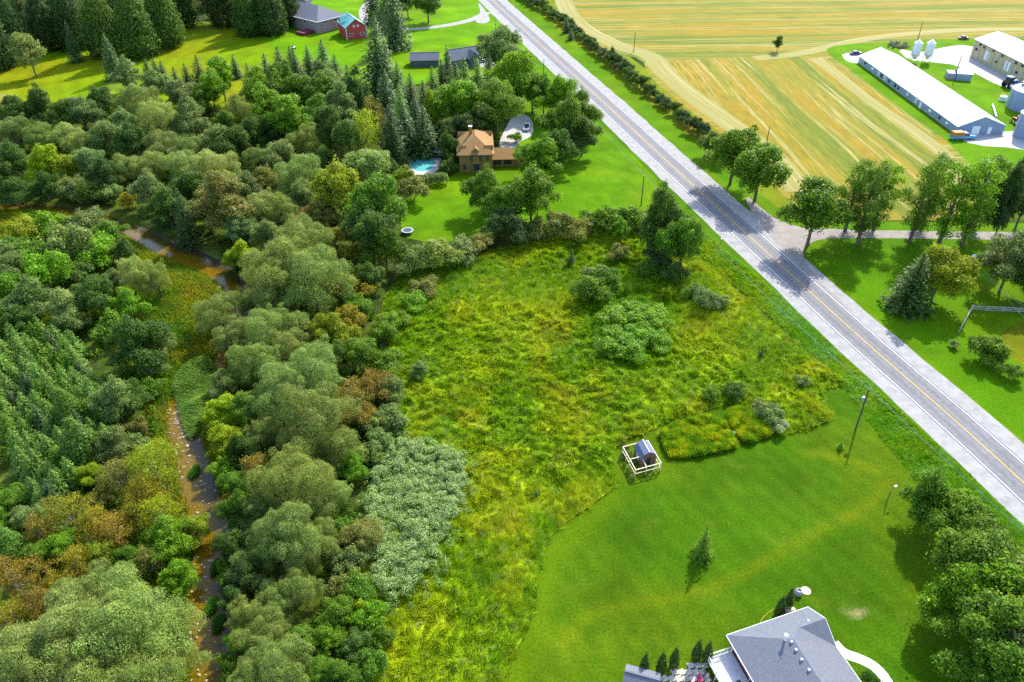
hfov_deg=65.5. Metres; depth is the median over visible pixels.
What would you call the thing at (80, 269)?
bush
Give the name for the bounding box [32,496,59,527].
thinning tree
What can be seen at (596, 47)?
bush
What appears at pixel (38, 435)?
young conifer
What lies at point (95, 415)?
young conifer
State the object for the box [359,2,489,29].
house drive
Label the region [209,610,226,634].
stream weed
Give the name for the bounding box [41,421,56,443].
young conifer
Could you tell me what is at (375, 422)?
bush
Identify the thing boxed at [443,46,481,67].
green cottage
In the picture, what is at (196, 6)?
maple tree
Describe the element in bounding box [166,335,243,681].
creek stones
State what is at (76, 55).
spruce tree
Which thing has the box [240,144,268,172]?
willow tree
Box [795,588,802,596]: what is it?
stump planter
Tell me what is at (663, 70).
field headland
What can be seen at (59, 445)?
young conifer
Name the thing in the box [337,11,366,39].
red garage
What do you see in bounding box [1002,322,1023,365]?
dry grass patch
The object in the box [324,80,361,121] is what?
poplar tree
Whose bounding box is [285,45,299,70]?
spruce tree
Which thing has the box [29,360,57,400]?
young conifer
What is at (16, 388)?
young conifer
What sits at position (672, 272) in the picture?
bush
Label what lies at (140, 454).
thinning tree
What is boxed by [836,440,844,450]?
young conifer
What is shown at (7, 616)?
thinning tree
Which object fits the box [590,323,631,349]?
bush
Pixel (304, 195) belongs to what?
maple tree
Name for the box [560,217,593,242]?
bush
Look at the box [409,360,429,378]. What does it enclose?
bush
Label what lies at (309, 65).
spruce tree
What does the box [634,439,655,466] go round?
chicken coop
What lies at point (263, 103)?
poplar tree
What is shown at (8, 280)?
maple tree
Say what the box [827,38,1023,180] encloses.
farmyard grass
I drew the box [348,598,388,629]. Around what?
bush
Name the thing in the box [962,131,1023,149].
farmyard concrete
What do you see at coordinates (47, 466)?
young conifer
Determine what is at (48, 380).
young conifer
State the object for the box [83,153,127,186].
maple tree
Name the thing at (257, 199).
willow tree
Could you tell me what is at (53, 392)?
young conifer
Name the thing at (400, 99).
spruce tree
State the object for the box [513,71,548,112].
maple tree
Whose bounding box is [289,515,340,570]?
willow tree
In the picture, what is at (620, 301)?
tall weeds
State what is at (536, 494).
bush
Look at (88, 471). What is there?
maple tree
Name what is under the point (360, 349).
maple tree
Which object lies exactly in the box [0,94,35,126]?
maple tree
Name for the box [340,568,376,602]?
bush
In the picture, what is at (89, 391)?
young conifer
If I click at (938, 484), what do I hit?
maple tree
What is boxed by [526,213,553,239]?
bush
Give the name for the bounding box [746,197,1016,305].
farm drive
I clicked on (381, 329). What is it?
bush
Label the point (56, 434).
young conifer
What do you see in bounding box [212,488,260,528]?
maple tree
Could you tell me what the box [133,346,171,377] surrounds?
bush
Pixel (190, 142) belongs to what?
willow tree
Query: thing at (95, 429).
young conifer
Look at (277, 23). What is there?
cedar tree
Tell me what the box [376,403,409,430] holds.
bush
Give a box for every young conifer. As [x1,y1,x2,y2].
[0,340,16,361]
[0,351,20,373]
[0,355,18,384]
[0,371,20,399]
[0,388,8,407]
[0,398,17,427]
[0,411,21,445]
[2,389,22,412]
[4,322,22,353]
[5,427,26,464]
[6,363,21,386]
[8,336,34,367]
[10,408,29,430]
[10,445,31,479]
[13,383,29,405]
[15,354,35,389]
[15,391,36,422]
[16,416,32,441]
[18,371,34,396]
[19,332,38,360]
[19,455,42,486]
[20,430,41,458]
[21,349,41,367]
[23,476,43,511]
[25,409,42,432]
[26,321,46,354]
[26,447,49,475]
[27,404,49,435]
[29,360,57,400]
[29,378,53,404]
[29,388,46,412]
[30,337,49,366]
[31,491,48,511]
[32,315,49,348]
[32,430,54,447]
[32,504,63,538]
[34,440,50,463]
[34,466,47,488]
[35,353,57,382]
[38,397,52,423]
[39,370,63,401]
[39,434,59,458]
[39,478,63,511]
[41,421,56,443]
[42,329,61,356]
[43,404,63,431]
[43,459,62,485]
[44,342,63,372]
[46,383,55,407]
[46,445,62,470]
[46,468,72,498]
[47,324,68,346]
[50,425,63,452]
[54,362,72,389]
[54,467,70,493]
[56,437,75,469]
[57,333,82,365]
[57,414,66,433]
[58,349,74,376]
[58,377,75,396]
[60,456,89,494]
[63,329,94,360]
[65,342,92,376]
[65,366,85,392]
[71,408,87,430]
[72,384,84,403]
[73,359,88,381]
[77,397,98,427]
[79,375,99,404]
[84,384,103,416]
[85,367,109,390]
[85,417,98,432]
[89,406,112,429]
[93,382,100,390]
[97,422,108,431]
[567,28,574,40]
[567,250,575,266]
[690,527,715,566]
[757,347,763,356]
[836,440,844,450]
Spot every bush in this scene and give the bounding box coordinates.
[0,233,30,254]
[0,305,11,331]
[1,212,42,241]
[8,236,57,262]
[16,248,76,289]
[29,210,72,238]
[41,220,96,262]
[54,173,84,200]
[56,260,95,287]
[60,205,108,230]
[70,228,118,268]
[74,178,107,203]
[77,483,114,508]
[89,307,131,340]
[100,182,123,201]
[106,236,138,260]
[116,192,137,207]
[122,415,148,435]
[122,431,152,457]
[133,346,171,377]
[136,376,168,396]
[204,454,238,476]
[206,371,237,397]
[214,556,233,585]
[214,652,251,681]
[220,249,245,268]
[286,205,308,225]
[322,543,370,574]
[325,226,344,243]
[325,567,361,601]
[333,273,376,297]
[333,399,377,427]
[336,243,364,264]
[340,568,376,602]
[341,292,372,317]
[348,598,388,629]
[349,593,382,617]
[351,647,389,681]
[354,441,384,466]
[358,410,391,434]
[358,622,397,651]
[363,425,392,451]
[368,347,404,376]
[369,317,399,341]
[373,371,405,402]
[374,310,412,327]
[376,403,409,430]
[381,409,405,429]
[388,164,414,182]
[390,244,423,275]
[394,174,430,199]
[398,289,427,312]
[409,272,438,298]
[411,237,466,270]
[438,157,458,173]
[440,233,480,266]
[469,232,493,250]
[475,218,505,240]
[487,206,523,240]
[493,133,500,142]
[502,214,535,244]
[506,132,521,142]
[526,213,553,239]
[531,0,541,8]
[531,490,541,498]
[537,0,548,7]
[542,4,550,11]
[545,209,574,236]
[546,5,556,16]
[548,10,559,18]
[558,12,567,21]
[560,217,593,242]
[564,17,573,23]
[568,274,613,302]
[574,28,586,34]
[577,208,606,234]
[578,265,608,278]
[579,33,588,39]
[585,36,596,46]
[585,207,617,232]
[588,41,598,51]
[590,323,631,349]
[591,302,629,326]
[592,267,623,292]
[593,44,601,52]
[593,341,622,358]
[597,48,608,57]
[602,204,632,229]
[603,46,617,58]
[605,242,630,259]
[606,299,650,321]
[607,52,622,63]
[609,281,631,296]
[611,54,627,64]
[613,61,622,71]
[614,337,647,363]
[616,323,659,351]
[618,58,635,68]
[619,205,646,230]
[622,66,630,76]
[627,70,639,81]
[628,71,640,85]
[631,303,674,330]
[633,209,643,230]
[634,74,651,88]
[636,262,655,277]
[642,83,656,94]
[644,329,672,353]
[648,89,664,96]
[654,93,670,104]
[657,259,690,283]
[659,96,671,102]
[659,98,671,110]
[660,284,676,300]
[667,101,683,113]
[673,108,685,116]
[676,110,687,121]
[678,112,692,122]
[680,280,703,298]
[683,116,702,133]
[690,283,722,309]
[695,121,710,135]
[697,129,719,152]
[700,383,721,401]
[713,295,731,309]
[723,381,745,398]
[750,397,779,417]
[758,405,784,425]
[772,415,789,432]
[793,374,812,387]
[948,340,960,347]
[965,333,1014,364]
[978,346,1010,367]
[995,363,1023,379]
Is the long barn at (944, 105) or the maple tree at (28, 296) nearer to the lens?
the maple tree at (28, 296)
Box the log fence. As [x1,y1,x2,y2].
[958,304,1023,331]
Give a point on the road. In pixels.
(781, 266)
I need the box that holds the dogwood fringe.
[354,427,479,611]
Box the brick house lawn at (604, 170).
[401,64,658,241]
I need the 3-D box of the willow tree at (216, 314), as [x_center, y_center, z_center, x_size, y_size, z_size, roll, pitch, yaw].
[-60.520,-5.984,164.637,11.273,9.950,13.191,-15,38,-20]
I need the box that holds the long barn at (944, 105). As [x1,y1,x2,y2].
[858,47,1006,133]
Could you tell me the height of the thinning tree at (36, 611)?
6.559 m
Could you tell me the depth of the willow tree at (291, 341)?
152.23 m
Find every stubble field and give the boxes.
[572,0,1023,219]
[647,56,966,219]
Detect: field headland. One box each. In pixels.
[555,0,807,191]
[752,27,1023,59]
[808,58,967,183]
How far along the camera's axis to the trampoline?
201.29 m
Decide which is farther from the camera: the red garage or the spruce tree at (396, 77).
the red garage
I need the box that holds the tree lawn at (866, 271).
[701,154,1023,438]
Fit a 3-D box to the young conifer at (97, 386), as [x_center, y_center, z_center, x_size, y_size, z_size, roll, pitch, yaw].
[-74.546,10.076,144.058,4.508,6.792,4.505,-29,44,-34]
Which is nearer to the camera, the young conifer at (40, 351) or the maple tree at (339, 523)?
the maple tree at (339, 523)
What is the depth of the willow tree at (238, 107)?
253.53 m
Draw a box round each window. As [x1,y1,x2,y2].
[473,164,479,170]
[494,160,500,164]
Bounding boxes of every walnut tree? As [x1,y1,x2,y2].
[833,155,877,231]
[848,160,895,244]
[866,158,908,230]
[894,157,950,241]
[915,149,958,225]
[929,160,982,244]
[950,153,1007,246]
[967,151,1016,227]
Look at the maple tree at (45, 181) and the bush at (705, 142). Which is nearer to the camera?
the maple tree at (45, 181)
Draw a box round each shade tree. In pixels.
[412,0,441,22]
[700,122,761,185]
[729,141,793,201]
[774,174,857,245]
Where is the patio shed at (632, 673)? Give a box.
[623,664,660,681]
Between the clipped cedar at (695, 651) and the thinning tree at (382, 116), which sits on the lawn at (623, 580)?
the clipped cedar at (695, 651)
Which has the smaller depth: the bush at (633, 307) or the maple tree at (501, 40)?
the bush at (633, 307)
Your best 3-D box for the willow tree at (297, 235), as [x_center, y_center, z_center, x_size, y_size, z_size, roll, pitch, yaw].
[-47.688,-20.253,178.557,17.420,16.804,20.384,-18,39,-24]
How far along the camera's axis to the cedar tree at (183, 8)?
359.58 m
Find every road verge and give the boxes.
[507,0,1023,443]
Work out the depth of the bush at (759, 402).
143.91 m
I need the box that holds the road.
[485,0,1023,504]
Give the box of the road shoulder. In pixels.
[479,0,1023,524]
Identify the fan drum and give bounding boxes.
[999,95,1006,101]
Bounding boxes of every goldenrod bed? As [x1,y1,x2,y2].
[656,412,739,457]
[724,404,773,442]
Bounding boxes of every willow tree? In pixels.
[0,112,31,143]
[0,575,165,680]
[0,618,79,681]
[21,121,53,145]
[34,560,194,681]
[39,620,161,681]
[46,121,85,149]
[49,557,144,618]
[59,130,110,150]
[102,602,212,681]
[110,82,162,125]
[111,253,158,292]
[112,152,143,180]
[126,150,172,178]
[134,97,184,136]
[135,258,172,297]
[142,125,186,157]
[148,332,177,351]
[152,148,202,179]
[166,134,210,160]
[180,148,242,179]
[190,286,246,335]
[208,314,261,352]
[217,363,249,392]
[223,92,252,122]
[223,591,271,634]
[225,337,292,383]
[225,647,278,681]
[226,284,261,317]
[228,602,292,664]
[229,526,277,572]
[232,186,278,223]
[235,482,297,530]
[236,632,316,681]
[237,235,321,307]
[239,373,303,427]
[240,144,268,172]
[241,275,302,324]
[241,411,295,448]
[242,302,309,349]
[243,436,336,520]
[250,497,323,574]
[253,576,303,629]
[255,191,299,225]
[258,326,314,365]
[258,333,345,412]
[262,212,337,268]
[267,380,362,457]
[268,566,329,613]
[271,152,321,192]
[273,243,357,312]
[285,115,319,153]
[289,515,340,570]
[301,424,352,468]
[301,479,353,520]
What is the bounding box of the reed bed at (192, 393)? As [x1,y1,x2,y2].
[171,356,217,436]
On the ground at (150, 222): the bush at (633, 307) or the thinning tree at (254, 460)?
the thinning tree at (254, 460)
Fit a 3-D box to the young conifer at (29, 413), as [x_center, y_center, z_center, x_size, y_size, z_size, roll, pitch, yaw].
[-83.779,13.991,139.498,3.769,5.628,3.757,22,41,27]
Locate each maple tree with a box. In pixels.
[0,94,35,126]
[0,106,16,121]
[0,138,31,180]
[0,161,15,179]
[0,177,35,207]
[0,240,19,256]
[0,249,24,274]
[0,272,24,299]
[0,273,52,318]
[0,482,31,509]
[0,505,8,525]
[1,304,41,330]
[8,504,35,529]
[14,541,55,571]
[22,142,66,181]
[24,82,58,128]
[28,169,59,200]
[34,286,85,326]
[34,526,83,559]
[44,98,79,130]
[46,311,92,336]
[50,154,83,179]
[62,94,107,131]
[69,273,115,314]
[70,144,105,172]
[70,462,116,487]
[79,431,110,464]
[82,85,123,122]
[83,120,121,154]
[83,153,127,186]
[83,374,141,423]
[89,217,130,243]
[89,423,130,463]
[98,267,132,290]
[100,313,173,369]
[107,53,141,86]
[107,286,152,317]
[108,544,148,568]
[110,105,140,127]
[111,117,153,155]
[112,377,153,416]
[125,168,162,207]
[136,513,193,563]
[137,66,167,99]
[140,183,190,228]
[156,557,200,597]
[163,77,197,105]
[165,91,213,143]
[165,170,206,201]
[175,0,202,22]
[177,512,211,549]
[186,86,213,116]
[187,187,218,225]
[196,0,219,15]
[199,123,229,154]
[202,391,238,428]
[205,423,243,457]
[207,125,251,165]
[210,526,257,566]
[211,107,241,128]
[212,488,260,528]
[215,470,247,494]
[217,585,257,617]
[221,208,258,242]
[221,625,255,658]
[222,390,263,426]
[222,554,267,596]
[224,238,258,265]
[226,431,261,470]
[230,170,264,200]
[239,111,267,146]
[241,250,268,279]
[247,217,283,250]
[250,114,278,143]
[251,164,284,197]
[256,138,295,174]
[268,119,293,142]
[285,622,318,658]
[290,180,317,209]
[301,654,333,681]
[302,197,341,233]
[308,144,332,169]
[309,154,365,219]
[309,312,363,345]
[310,621,347,657]
[315,593,355,638]
[320,656,363,681]
[322,339,353,376]
[326,516,355,541]
[332,142,359,168]
[334,304,368,332]
[335,428,362,448]
[336,337,376,368]
[336,450,368,481]
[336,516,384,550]
[336,626,376,667]
[339,205,398,261]
[342,145,391,178]
[342,170,410,225]
[353,261,386,288]
[358,227,405,269]
[383,158,398,175]
[395,0,418,17]
[423,76,481,118]
[429,118,445,142]
[435,129,459,158]
[440,113,474,139]
[458,163,500,207]
[461,103,499,134]
[469,106,487,130]
[470,76,527,132]
[475,24,522,67]
[478,183,524,218]
[484,47,536,94]
[504,160,562,220]
[512,131,563,173]
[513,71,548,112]
[528,75,552,113]
[531,73,577,111]
[534,90,589,141]
[536,128,580,174]
[555,85,604,122]
[564,111,602,156]
[638,178,692,250]
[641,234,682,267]
[652,215,706,261]
[897,466,959,532]
[914,487,1000,537]
[914,558,990,634]
[915,242,982,301]
[924,512,1023,599]
[930,640,1023,681]
[931,583,1023,677]
[933,545,1023,604]
[965,607,1023,675]
[977,229,1023,292]
[984,159,1023,245]
[1000,554,1023,597]
[1005,157,1023,229]
[1013,265,1023,295]
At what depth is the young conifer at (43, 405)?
140.78 m
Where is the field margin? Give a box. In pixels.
[524,0,800,210]
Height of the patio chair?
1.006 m
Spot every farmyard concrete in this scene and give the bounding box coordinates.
[842,53,858,62]
[900,45,1016,89]
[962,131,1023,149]
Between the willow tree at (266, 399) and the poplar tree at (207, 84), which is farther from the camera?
the poplar tree at (207, 84)
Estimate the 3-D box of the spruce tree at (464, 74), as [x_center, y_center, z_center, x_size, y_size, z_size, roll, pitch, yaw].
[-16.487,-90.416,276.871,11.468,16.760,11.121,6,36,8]
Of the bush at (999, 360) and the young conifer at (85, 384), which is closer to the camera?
the young conifer at (85, 384)
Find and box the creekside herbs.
[0,201,281,681]
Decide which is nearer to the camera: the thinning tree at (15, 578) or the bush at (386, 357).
the thinning tree at (15, 578)
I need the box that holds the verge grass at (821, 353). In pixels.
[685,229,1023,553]
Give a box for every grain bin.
[1005,81,1023,112]
[1013,109,1023,139]
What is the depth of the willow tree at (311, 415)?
130.33 m
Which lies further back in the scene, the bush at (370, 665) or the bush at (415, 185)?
the bush at (415, 185)
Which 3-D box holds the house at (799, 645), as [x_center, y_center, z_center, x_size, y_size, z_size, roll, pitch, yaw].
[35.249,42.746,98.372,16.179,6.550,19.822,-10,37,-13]
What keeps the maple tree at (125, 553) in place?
on the ground at (150, 222)
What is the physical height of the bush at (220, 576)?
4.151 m
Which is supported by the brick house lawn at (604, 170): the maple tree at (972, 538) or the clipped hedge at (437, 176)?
the clipped hedge at (437, 176)
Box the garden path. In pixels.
[835,641,892,681]
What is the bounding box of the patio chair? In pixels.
[697,673,702,681]
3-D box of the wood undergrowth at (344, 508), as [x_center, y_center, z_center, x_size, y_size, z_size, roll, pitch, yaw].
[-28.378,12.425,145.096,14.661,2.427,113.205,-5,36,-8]
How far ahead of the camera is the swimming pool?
236.63 m
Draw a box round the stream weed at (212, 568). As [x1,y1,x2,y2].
[208,557,219,576]
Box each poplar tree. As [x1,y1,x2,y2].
[3,0,40,28]
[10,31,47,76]
[185,169,256,232]
[197,68,228,111]
[206,54,234,101]
[237,64,266,104]
[242,81,286,118]
[253,64,289,104]
[264,92,320,149]
[272,59,293,86]
[281,73,323,107]
[297,92,343,131]
[309,60,327,87]
[312,69,338,104]
[312,104,351,150]
[322,68,340,88]
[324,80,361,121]
[330,118,364,156]
[342,64,374,122]
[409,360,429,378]
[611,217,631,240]
[771,35,782,51]
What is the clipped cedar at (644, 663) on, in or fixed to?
on the lawn at (623, 580)
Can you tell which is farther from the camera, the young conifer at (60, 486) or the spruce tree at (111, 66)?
the spruce tree at (111, 66)
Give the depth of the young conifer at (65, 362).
150.81 m
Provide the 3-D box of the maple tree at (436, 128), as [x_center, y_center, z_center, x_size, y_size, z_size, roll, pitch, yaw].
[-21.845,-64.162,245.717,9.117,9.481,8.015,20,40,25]
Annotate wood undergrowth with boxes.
[0,101,401,677]
[0,224,179,627]
[306,258,389,675]
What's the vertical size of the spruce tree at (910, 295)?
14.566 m
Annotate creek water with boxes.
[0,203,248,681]
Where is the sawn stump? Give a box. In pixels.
[801,586,810,594]
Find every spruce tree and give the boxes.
[64,20,85,63]
[100,31,119,81]
[141,58,150,82]
[150,57,163,86]
[157,62,170,92]
[166,67,184,100]
[173,188,206,252]
[180,64,196,86]
[191,54,205,93]
[230,54,242,79]
[240,62,255,98]
[260,53,273,79]
[271,46,289,76]
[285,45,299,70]
[289,49,308,84]
[301,45,314,84]
[310,40,340,87]
[329,54,344,81]
[341,64,362,112]
[358,13,401,107]
[361,0,382,25]
[373,0,398,32]
[374,101,417,164]
[375,70,401,128]
[379,0,413,52]
[381,47,402,89]
[387,126,410,168]
[388,61,408,105]
[388,82,415,143]
[395,102,421,157]
[397,73,419,123]
[407,95,434,149]
[410,104,440,160]
[413,80,433,123]
[425,66,443,108]
[434,59,449,99]
[442,45,453,83]
[446,61,462,96]
[458,57,474,80]
[469,58,486,87]
[481,55,493,82]
[562,17,569,32]
[878,252,937,322]
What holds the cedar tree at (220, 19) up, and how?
on the lawn at (59, 76)
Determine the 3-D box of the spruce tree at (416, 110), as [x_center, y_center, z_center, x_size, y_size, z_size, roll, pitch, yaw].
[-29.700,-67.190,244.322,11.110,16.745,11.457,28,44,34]
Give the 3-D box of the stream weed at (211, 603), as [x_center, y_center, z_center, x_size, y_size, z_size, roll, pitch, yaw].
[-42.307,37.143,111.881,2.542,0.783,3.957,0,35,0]
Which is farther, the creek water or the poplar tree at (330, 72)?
the poplar tree at (330, 72)
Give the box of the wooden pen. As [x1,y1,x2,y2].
[622,440,661,477]
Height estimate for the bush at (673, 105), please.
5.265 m
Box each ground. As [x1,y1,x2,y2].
[0,0,1023,681]
[349,234,843,681]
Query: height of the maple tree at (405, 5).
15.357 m
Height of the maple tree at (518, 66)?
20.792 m
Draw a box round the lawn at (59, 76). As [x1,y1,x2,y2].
[0,19,316,108]
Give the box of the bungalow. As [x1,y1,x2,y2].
[284,1,342,35]
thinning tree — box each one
[0,551,56,601]
[0,595,36,639]
[11,584,57,621]
[21,509,60,545]
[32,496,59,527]
[37,491,99,532]
[37,569,77,598]
[52,539,100,581]
[73,502,117,544]
[80,537,117,571]
[86,509,137,551]
[94,454,142,493]
[115,488,157,530]
[117,472,171,506]
[120,435,188,493]
[131,488,184,533]
[133,544,167,578]
[239,450,274,486]
[330,375,374,413]
[348,106,383,149]
[351,367,394,399]
[359,94,383,134]
[369,111,387,132]
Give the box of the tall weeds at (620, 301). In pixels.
[592,294,669,351]
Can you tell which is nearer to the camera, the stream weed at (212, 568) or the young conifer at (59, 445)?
the stream weed at (212, 568)
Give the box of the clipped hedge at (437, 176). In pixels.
[413,172,448,185]
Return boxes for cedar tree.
[0,0,30,50]
[0,20,18,71]
[0,523,29,572]
[23,0,65,52]
[42,0,82,23]
[48,0,90,51]
[48,387,87,432]
[58,415,104,471]
[74,0,121,59]
[101,0,140,33]
[108,0,163,61]
[142,0,187,50]
[167,0,201,29]
[203,0,243,29]
[229,0,262,38]
[252,0,290,36]
[277,0,299,27]
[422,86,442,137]
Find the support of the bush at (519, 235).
on the ground at (150, 222)
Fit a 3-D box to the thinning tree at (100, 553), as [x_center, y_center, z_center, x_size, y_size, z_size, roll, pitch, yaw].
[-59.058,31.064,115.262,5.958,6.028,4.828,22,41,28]
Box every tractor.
[1001,75,1018,88]
[1009,115,1018,125]
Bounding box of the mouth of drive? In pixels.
[476,3,489,22]
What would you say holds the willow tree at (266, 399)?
on the ground at (150, 222)
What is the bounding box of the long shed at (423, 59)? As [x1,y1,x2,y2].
[409,52,438,66]
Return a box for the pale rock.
[785,607,795,613]
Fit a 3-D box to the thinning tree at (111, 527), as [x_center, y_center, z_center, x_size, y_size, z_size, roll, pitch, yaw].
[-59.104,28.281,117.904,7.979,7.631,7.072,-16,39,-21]
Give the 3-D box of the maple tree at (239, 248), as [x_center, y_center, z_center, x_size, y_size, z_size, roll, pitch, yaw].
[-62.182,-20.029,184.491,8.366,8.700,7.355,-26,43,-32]
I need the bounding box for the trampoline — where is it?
[402,227,412,232]
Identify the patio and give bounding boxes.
[660,662,713,681]
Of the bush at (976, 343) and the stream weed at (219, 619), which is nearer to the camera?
the stream weed at (219, 619)
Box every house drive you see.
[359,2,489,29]
[499,114,532,146]
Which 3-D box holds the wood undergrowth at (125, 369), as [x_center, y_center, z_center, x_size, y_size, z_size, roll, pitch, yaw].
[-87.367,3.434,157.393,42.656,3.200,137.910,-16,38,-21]
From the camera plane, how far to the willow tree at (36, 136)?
242.49 m
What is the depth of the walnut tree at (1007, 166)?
192.33 m
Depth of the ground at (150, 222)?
167.88 m
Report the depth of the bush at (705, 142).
238.18 m
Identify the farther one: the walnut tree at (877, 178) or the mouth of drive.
the mouth of drive
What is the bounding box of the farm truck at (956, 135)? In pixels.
[948,130,976,140]
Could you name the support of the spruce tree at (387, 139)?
on the ground at (150, 222)
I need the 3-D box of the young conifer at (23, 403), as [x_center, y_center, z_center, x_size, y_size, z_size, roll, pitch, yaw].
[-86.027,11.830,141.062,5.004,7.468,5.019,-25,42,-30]
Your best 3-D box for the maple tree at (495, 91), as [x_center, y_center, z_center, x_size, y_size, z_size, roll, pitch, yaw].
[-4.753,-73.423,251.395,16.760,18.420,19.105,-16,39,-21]
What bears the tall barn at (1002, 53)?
on the farmyard grass at (982, 93)
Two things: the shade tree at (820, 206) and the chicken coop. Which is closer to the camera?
the chicken coop
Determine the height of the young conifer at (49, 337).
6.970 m
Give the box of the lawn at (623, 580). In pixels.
[503,386,983,681]
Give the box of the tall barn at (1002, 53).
[970,31,1023,82]
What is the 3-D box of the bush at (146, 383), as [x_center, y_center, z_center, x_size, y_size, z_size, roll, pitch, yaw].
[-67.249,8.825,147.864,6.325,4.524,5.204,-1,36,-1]
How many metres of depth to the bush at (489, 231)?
194.84 m
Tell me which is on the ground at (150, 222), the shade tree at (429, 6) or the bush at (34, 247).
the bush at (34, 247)
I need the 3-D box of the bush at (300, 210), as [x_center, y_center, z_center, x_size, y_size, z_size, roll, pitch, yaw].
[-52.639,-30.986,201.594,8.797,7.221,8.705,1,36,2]
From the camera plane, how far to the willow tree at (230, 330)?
157.00 m
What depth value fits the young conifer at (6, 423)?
137.41 m
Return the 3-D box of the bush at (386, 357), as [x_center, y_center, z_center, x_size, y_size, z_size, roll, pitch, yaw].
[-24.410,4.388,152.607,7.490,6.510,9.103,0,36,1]
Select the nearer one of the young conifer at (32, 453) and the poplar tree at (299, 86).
the young conifer at (32, 453)
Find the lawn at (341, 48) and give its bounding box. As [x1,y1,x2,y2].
[259,0,534,86]
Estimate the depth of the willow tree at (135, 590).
97.77 m
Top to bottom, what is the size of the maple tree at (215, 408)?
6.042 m
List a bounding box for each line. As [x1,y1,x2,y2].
[499,0,1023,463]
[500,14,1023,502]
[503,10,1023,482]
[647,178,868,387]
[869,388,1023,531]
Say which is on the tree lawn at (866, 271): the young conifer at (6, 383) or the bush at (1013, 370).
the bush at (1013, 370)
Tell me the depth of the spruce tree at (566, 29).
356.32 m
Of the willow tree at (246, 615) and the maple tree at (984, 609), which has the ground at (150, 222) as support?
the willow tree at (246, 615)
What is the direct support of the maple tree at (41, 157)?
on the ground at (150, 222)
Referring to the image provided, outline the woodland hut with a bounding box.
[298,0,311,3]
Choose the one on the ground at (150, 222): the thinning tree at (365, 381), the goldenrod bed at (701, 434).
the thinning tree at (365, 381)
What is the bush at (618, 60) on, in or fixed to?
on the field margin
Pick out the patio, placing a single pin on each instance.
(680, 672)
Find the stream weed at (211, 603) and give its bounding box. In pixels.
[203,595,219,616]
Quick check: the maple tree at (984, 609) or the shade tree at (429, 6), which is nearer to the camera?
the maple tree at (984, 609)
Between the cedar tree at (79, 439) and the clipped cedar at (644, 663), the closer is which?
the clipped cedar at (644, 663)
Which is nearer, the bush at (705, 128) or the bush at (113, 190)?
the bush at (113, 190)
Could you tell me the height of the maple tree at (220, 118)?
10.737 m
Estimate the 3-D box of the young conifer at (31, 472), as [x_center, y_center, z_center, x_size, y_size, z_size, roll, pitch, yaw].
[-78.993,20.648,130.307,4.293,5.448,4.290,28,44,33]
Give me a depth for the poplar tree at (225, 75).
275.06 m
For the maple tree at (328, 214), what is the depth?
197.21 m
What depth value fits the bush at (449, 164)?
229.51 m
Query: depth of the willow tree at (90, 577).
106.98 m
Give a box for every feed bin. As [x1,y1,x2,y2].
[909,40,922,61]
[922,40,935,61]
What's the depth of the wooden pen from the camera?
132.79 m
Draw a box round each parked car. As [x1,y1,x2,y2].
[849,50,862,54]
[958,35,968,39]
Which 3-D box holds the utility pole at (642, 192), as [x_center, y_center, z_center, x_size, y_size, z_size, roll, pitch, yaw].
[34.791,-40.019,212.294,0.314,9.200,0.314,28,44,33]
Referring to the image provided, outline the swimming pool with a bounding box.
[406,153,441,174]
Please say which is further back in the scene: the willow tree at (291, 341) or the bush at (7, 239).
the bush at (7, 239)
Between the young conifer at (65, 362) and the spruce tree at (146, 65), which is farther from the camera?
the spruce tree at (146, 65)
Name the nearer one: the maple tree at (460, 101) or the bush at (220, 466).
the bush at (220, 466)
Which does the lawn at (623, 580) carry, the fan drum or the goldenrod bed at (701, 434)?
the goldenrod bed at (701, 434)
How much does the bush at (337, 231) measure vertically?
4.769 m
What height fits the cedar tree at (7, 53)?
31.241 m
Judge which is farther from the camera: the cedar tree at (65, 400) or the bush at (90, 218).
the bush at (90, 218)
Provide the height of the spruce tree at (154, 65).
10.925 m
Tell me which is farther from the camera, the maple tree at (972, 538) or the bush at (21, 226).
the bush at (21, 226)
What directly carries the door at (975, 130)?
in the long barn at (944, 105)
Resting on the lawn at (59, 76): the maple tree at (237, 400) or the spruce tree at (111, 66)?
the spruce tree at (111, 66)
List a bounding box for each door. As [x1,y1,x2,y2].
[645,457,650,464]
[971,126,980,133]
[983,50,989,60]
[1003,61,1010,71]
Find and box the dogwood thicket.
[362,436,468,603]
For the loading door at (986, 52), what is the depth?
317.45 m
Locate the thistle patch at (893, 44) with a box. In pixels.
[887,40,909,48]
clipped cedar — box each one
[638,651,649,669]
[655,650,667,674]
[669,646,680,669]
[691,639,702,662]
[701,640,712,663]
[774,594,785,615]
[785,587,794,609]
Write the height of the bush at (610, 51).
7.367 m
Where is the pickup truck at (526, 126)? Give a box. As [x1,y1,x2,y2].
[523,123,529,130]
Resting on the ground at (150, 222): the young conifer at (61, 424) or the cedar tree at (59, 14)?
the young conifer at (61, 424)
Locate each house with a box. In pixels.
[457,125,523,172]
[706,607,860,681]
[945,68,973,80]
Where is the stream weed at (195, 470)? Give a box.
[187,463,201,479]
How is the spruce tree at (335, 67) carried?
on the lawn at (59, 76)
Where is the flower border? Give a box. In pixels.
[861,669,882,681]
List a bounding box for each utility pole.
[640,177,643,205]
[855,389,868,428]

